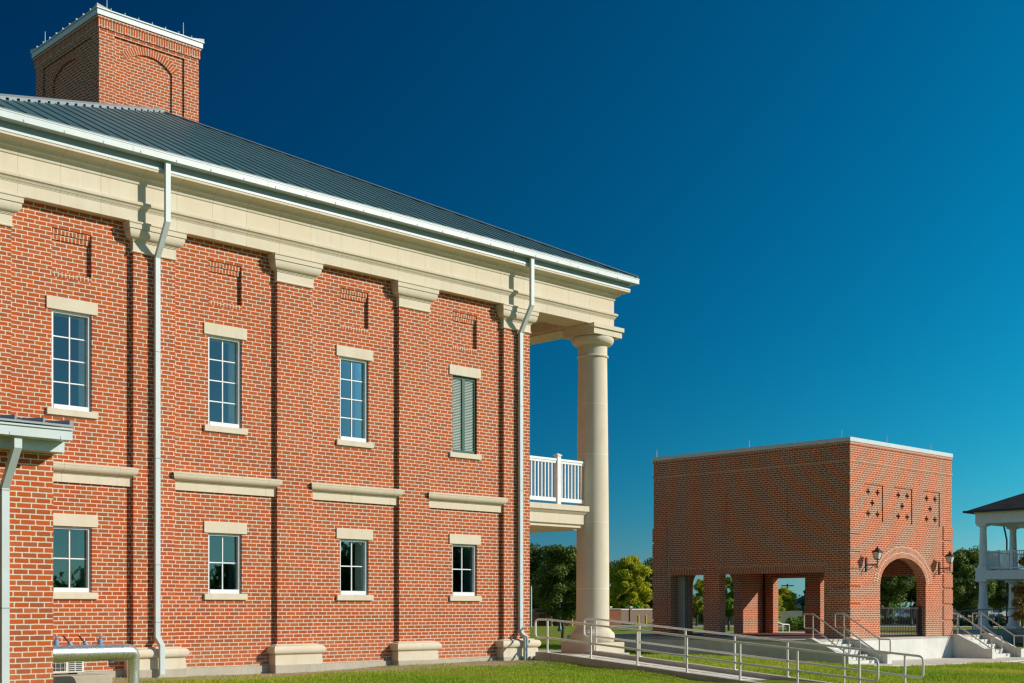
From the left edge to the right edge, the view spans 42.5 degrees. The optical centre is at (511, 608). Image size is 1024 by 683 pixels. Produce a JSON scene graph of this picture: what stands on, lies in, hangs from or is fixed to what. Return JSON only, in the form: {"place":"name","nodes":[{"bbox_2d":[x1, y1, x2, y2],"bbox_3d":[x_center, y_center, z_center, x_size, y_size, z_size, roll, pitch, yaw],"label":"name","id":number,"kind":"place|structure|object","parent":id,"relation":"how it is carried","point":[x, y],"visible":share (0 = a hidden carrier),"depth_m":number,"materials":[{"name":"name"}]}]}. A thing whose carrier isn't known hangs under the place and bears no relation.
{"place":"outdoors","nodes":[
{"label":"outdoors","id":0,"kind":"place"},
{"bbox_2d":[0,0,1023,607],"label":"sky","id":1,"kind":"structure","parent":0,"point":[816,207],"materials":[{"name":"blue"}]},
{"bbox_2d":[112,610,1023,682],"bbox_3d":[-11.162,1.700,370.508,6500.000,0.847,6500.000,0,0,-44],"label":"ground","id":2,"kind":"structure","parent":0,"point":[552,631],"depth_m":29.71,"materials":[{"name":"green plant"}]},
{"bbox_2d":[53,673,111,682],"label":"equipment pad","id":3,"kind":"object","parent":2,"relation":"on","point":[82,678],"visible":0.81,"depth_m":23.73,"materials":[{"name":"concrete"}]},
{"bbox_2d":[53,661,83,673],"bbox_3d":[-8.373,1.002,24.034,1.015,0.425,0.400,0,0,-44],"label":"condenser unit","id":4,"kind":"object","parent":3,"relation":"on","point":[70,667],"visible":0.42,"depth_m":24.05,"materials":[{"name":"grey metal"}]},
{"bbox_2d":[53,635,139,682],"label":"insulated pipe","id":5,"kind":"object","parent":2,"relation":"on","point":[98,651],"visible":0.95,"depth_m":22.86,"materials":[{"name":"metal"}]},
{"bbox_2d":[0,3,639,682],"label":"brick building","id":6,"kind":"structure","parent":2,"relation":"on","point":[264,409],"depth_m":28.18,"materials":[{"name":"brick"}]},
{"bbox_2d":[46,295,97,418],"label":"window","id":7,"kind":"structure","parent":6,"relation":"in","point":[71,318],"depth_m":25.30,"materials":[{"name":"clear glass"}]},
{"bbox_2d":[53,513,97,598],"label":"window","id":8,"kind":"structure","parent":6,"relation":"in","point":[71,545],"depth_m":25.27,"materials":[{"name":"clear glass"}]},
{"bbox_2d":[204,521,247,599],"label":"window","id":9,"kind":"structure","parent":6,"relation":"in","point":[224,550],"depth_m":27.55,"materials":[{"name":"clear glass"}]},
{"bbox_2d":[204,322,247,434],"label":"window","id":10,"kind":"structure","parent":6,"relation":"in","point":[224,342],"depth_m":27.58,"materials":[{"name":"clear glass"}]},
{"bbox_2d":[336,528,373,600],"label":"window","id":11,"kind":"structure","parent":6,"relation":"in","point":[353,552],"depth_m":29.87,"materials":[{"name":"clear glass"}]},
{"bbox_2d":[336,345,373,448],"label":"window","id":12,"kind":"structure","parent":6,"relation":"in","point":[353,361],"depth_m":29.70,"materials":[{"name":"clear glass"}]},
{"bbox_2d":[449,534,481,600],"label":"window","id":13,"kind":"structure","parent":6,"relation":"in","point":[463,555],"depth_m":32.19,"materials":[{"name":"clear glass"}]},
{"bbox_2d":[530,586,531,626],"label":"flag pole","id":14,"kind":"object","parent":2,"relation":"on","point":[531,606],"visible":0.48,"depth_m":130.38,"materials":[{"name":"silver metal"}]},
{"bbox_2d":[530,543,554,607],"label":"oak tree","id":15,"kind":"object","parent":2,"relation":"on","point":[536,557],"visible":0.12,"depth_m":148.09,"materials":[{"name":"green plant"}]},
{"bbox_2d":[530,561,572,625],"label":"oak tree","id":16,"kind":"object","parent":2,"relation":"on","point":[551,611],"visible":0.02,"depth_m":138.77,"materials":[{"name":"green plant"}]},
{"bbox_2d":[530,610,575,625],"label":"brick wall","id":17,"kind":"structure","parent":2,"relation":"on","point":[535,616],"depth_m":140.04,"materials":[{"name":"brick"}]},
{"bbox_2d":[531,543,575,638],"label":"street tree","id":18,"kind":"object","parent":2,"relation":"on","point":[553,556],"visible":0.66,"depth_m":65.65,"materials":[{"name":"green plant"}]},
{"bbox_2d":[557,598,560,630],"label":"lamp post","id":19,"kind":"object","parent":2,"relation":"on","point":[559,627],"visible":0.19,"depth_m":107.18,"materials":[{"name":"grey metal"}]},
{"bbox_2d":[530,608,620,624],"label":"brick wall","id":20,"kind":"structure","parent":2,"relation":"on","point":[614,613],"depth_m":143.93,"materials":[{"name":"brick"}]},
{"bbox_2d":[609,560,641,608],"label":"oak tree","id":21,"kind":"object","parent":2,"relation":"on","point":[611,566],"visible":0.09,"depth_m":196.31,"materials":[{"name":"green plant"}]},
{"bbox_2d":[609,555,651,608],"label":"yellow tree","id":22,"kind":"object","parent":2,"relation":"on","point":[621,578],"visible":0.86,"depth_m":188.71,"materials":[{"name":"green plant"}]},
{"bbox_2d":[609,606,653,622],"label":"brick wall","id":23,"kind":"structure","parent":2,"relation":"on","point":[629,614],"depth_m":170.24,"materials":[{"name":"brick"}]},
{"bbox_2d":[624,601,649,608],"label":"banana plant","id":24,"kind":"object","parent":2,"relation":"on","point":[637,606],"visible":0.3,"depth_m":178.44,"materials":[{"name":"green plant"}]},
{"bbox_2d":[635,558,653,608],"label":"oak tree","id":25,"kind":"object","parent":2,"relation":"on","point":[648,578],"visible":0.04,"depth_m":197.39,"materials":[{"name":"green plant"}]},
{"bbox_2d":[693,578,702,622],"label":"yellow tree","id":26,"kind":"object","parent":2,"relation":"on","point":[698,601],"visible":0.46,"depth_m":160.36,"materials":[{"name":"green plant"}]},
{"bbox_2d":[693,596,725,621],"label":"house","id":27,"kind":"structure","parent":2,"relation":"on","point":[694,619],"depth_m":178.74,"materials":[{"name":"grey"}]},
{"bbox_2d":[700,613,733,623],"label":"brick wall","id":28,"kind":"structure","parent":2,"relation":"on","point":[732,621],"depth_m":151.13,"materials":[{"name":"brick"}]},
{"bbox_2d":[534,618,924,682],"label":"access ramp","id":29,"kind":"structure","parent":2,"relation":"on","point":[606,659],"depth_m":30.56,"materials":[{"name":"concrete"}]},
{"bbox_2d":[725,575,733,630],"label":"green tree","id":30,"kind":"object","parent":2,"relation":"on","point":[729,605],"visible":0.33,"depth_m":109.61,"materials":[{"name":"green plant"}]},
{"bbox_2d":[567,432,981,661],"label":"brick pavilion","id":31,"kind":"structure","parent":2,"relation":"on","point":[824,518],"depth_m":50.60,"materials":[{"name":"brick"}]},
{"bbox_2d":[865,546,882,571],"bbox_3d":[13.171,-1.798,47.930,0.330,0.935,0.625,0,0,-44],"label":"wall lantern","id":32,"kind":"object","parent":31,"relation":"attached to","point":[877,553],"depth_m":47.80,"materials":[{"name":"black metal"}]},
{"bbox_2d":[938,551,955,574],"bbox_3d":[17.068,-1.788,51.712,0.330,0.935,0.625,0,0,-44],"label":"wall lantern","id":33,"kind":"object","parent":31,"relation":"attached to","point":[949,557],"depth_m":51.60,"materials":[{"name":"black metal"}]},
{"bbox_2d":[778,595,785,621],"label":"yellow tree","id":34,"kind":"object","parent":2,"relation":"on","point":[780,601],"visible":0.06,"depth_m":149.61,"materials":[{"name":"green plant"}]},
{"bbox_2d":[778,587,797,610],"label":"yellow tree","id":35,"kind":"object","parent":2,"relation":"on","point":[787,596],"visible":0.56,"depth_m":169.47,"materials":[{"name":"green plant"}]},
{"bbox_2d":[778,611,801,622],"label":"brick wall","id":36,"kind":"structure","parent":2,"relation":"on","point":[785,615],"depth_m":164.93,"materials":[{"name":"brick"}]},
{"bbox_2d":[784,617,804,630],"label":"shrub bed","id":37,"kind":"object","parent":2,"relation":"on","point":[793,623],"visible":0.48,"depth_m":109.78,"materials":[{"name":"green plant"}]},
{"bbox_2d":[797,608,804,616],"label":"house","id":38,"kind":"structure","parent":2,"relation":"on","point":[802,610],"depth_m":178.03,"materials":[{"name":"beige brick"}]},
{"bbox_2d":[693,594,909,612],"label":"treeline","id":39,"kind":"object","parent":2,"relation":"on","point":[898,605],"visible":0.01,"depth_m":326.21,"materials":[{"name":"green plant"}]},
{"bbox_2d":[800,590,804,608],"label":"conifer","id":40,"kind":"object","parent":2,"relation":"on","point":[802,603],"visible":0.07,"depth_m":179.78,"materials":[{"name":"green plant"}]},
{"bbox_2d":[785,616,915,623],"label":"hedge","id":41,"kind":"object","parent":2,"relation":"on","point":[887,621],"visible":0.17,"depth_m":150.04,"materials":[{"name":"green plant"}]},
{"bbox_2d":[880,602,895,615],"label":"green tree","id":42,"kind":"object","parent":2,"relation":"on","point":[891,605],"visible":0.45,"depth_m":199.41,"materials":[{"name":"green plant"}]},
{"bbox_2d":[880,576,915,618],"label":"oak tree","id":43,"kind":"object","parent":2,"relation":"on","point":[890,586],"visible":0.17,"depth_m":167.58,"materials":[{"name":"green plant"}]},
{"bbox_2d":[893,609,909,618],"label":"parked van","id":44,"kind":"object","parent":2,"relation":"on","point":[901,613],"visible":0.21,"depth_m":233.64,"materials":[{"name":"white metal"}]},
{"bbox_2d":[898,579,915,618],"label":"oak tree","id":45,"kind":"object","parent":2,"relation":"on","point":[911,594],"visible":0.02,"depth_m":187.10,"materials":[{"name":"green plant"}]},
{"bbox_2d":[910,599,913,625],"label":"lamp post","id":46,"kind":"object","parent":2,"relation":"on","point":[911,603],"visible":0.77,"depth_m":139.90,"materials":[{"name":"white metal"}]},
{"bbox_2d":[909,598,1005,617],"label":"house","id":47,"kind":"structure","parent":2,"relation":"on","point":[989,611],"depth_m":184.23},
{"bbox_2d":[952,547,997,617],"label":"park tree","id":48,"kind":"object","parent":2,"relation":"on","point":[965,563],"visible":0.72,"depth_m":147.49,"materials":[{"name":"green plant"}]},
{"bbox_2d":[953,545,996,616],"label":"oak tree","id":49,"kind":"object","parent":2,"relation":"on","point":[995,564],"visible":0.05,"depth_m":178.39,"materials":[{"name":"green plant"}]},
{"bbox_2d":[953,630,1011,642],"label":"porch ramp","id":50,"kind":"structure","parent":2,"relation":"on","point":[1006,635],"depth_m":72.09,"materials":[{"name":"concrete"}]},
{"bbox_2d":[952,608,1016,629],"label":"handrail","id":51,"kind":"object","parent":50,"relation":"on","point":[998,616],"visible":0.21,"depth_m":74.48,"materials":[{"name":"grey metal"}]},
{"bbox_2d":[952,614,1023,625],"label":"hedge","id":52,"kind":"object","parent":2,"relation":"on","point":[1002,621],"visible":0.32,"depth_m":134.88,"materials":[{"name":"green plant"}]},
{"bbox_2d":[977,613,1005,620],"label":"parked car","id":53,"kind":"object","parent":2,"relation":"on","point":[994,614],"visible":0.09,"depth_m":139.36,"materials":[{"name":"white metal"}]},
{"bbox_2d":[963,493,1023,642],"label":"porch house","id":54,"kind":"structure","parent":2,"relation":"on","point":[1007,513],"depth_m":74.54,"materials":[{"name":"wood"}]},
{"bbox_2d":[988,566,1023,612],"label":"oak tree","id":55,"kind":"object","parent":2,"relation":"on","point":[997,600],"visible":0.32,"depth_m":169.15,"materials":[{"name":"green plant"}]},
{"bbox_2d":[1010,553,1023,623],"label":"autumn tree","id":56,"kind":"object","parent":2,"relation":"on","point":[1018,591],"visible":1,"depth_m":60.87,"materials":[{"name":"orange plant"}]},
{"bbox_2d":[795,596,804,608],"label":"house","id":57,"kind":"structure","parent":0,"point":[798,600],"depth_m":185.97,"materials":[{"name":"blue"}]},
{"bbox_2d":[615,626,1023,627],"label":"path","id":58,"kind":"structure","parent":0,"point":[783,626],"depth_m":131.59,"materials":[{"name":"concrete"}]},
{"bbox_2d":[621,623,1023,625],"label":"road","id":59,"kind":"structure","parent":0,"point":[733,624],"depth_m":148.39,"materials":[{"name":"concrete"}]},
{"bbox_2d":[778,629,915,631],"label":"brick walk","id":60,"kind":"structure","parent":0,"point":[880,630],"depth_m":108.24,"materials":[{"name":"red brick"}]},
{"bbox_2d":[855,657,1023,666],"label":"pavement","id":61,"kind":"structure","parent":0,"point":[936,661],"depth_m":49.33,"materials":[{"name":"concrete"}]},
{"bbox_2d":[803,613,891,664],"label":"concrete steps","id":62,"kind":"structure","parent":61,"relation":"on","point":[858,642],"depth_m":45.68,"materials":[{"name":"white concrete"}]},
{"bbox_2d":[952,612,1023,658],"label":"concrete steps","id":63,"kind":"structure","parent":61,"relation":"on","point":[989,646],"depth_m":52.60,"materials":[{"name":"white concrete"}]}
]}

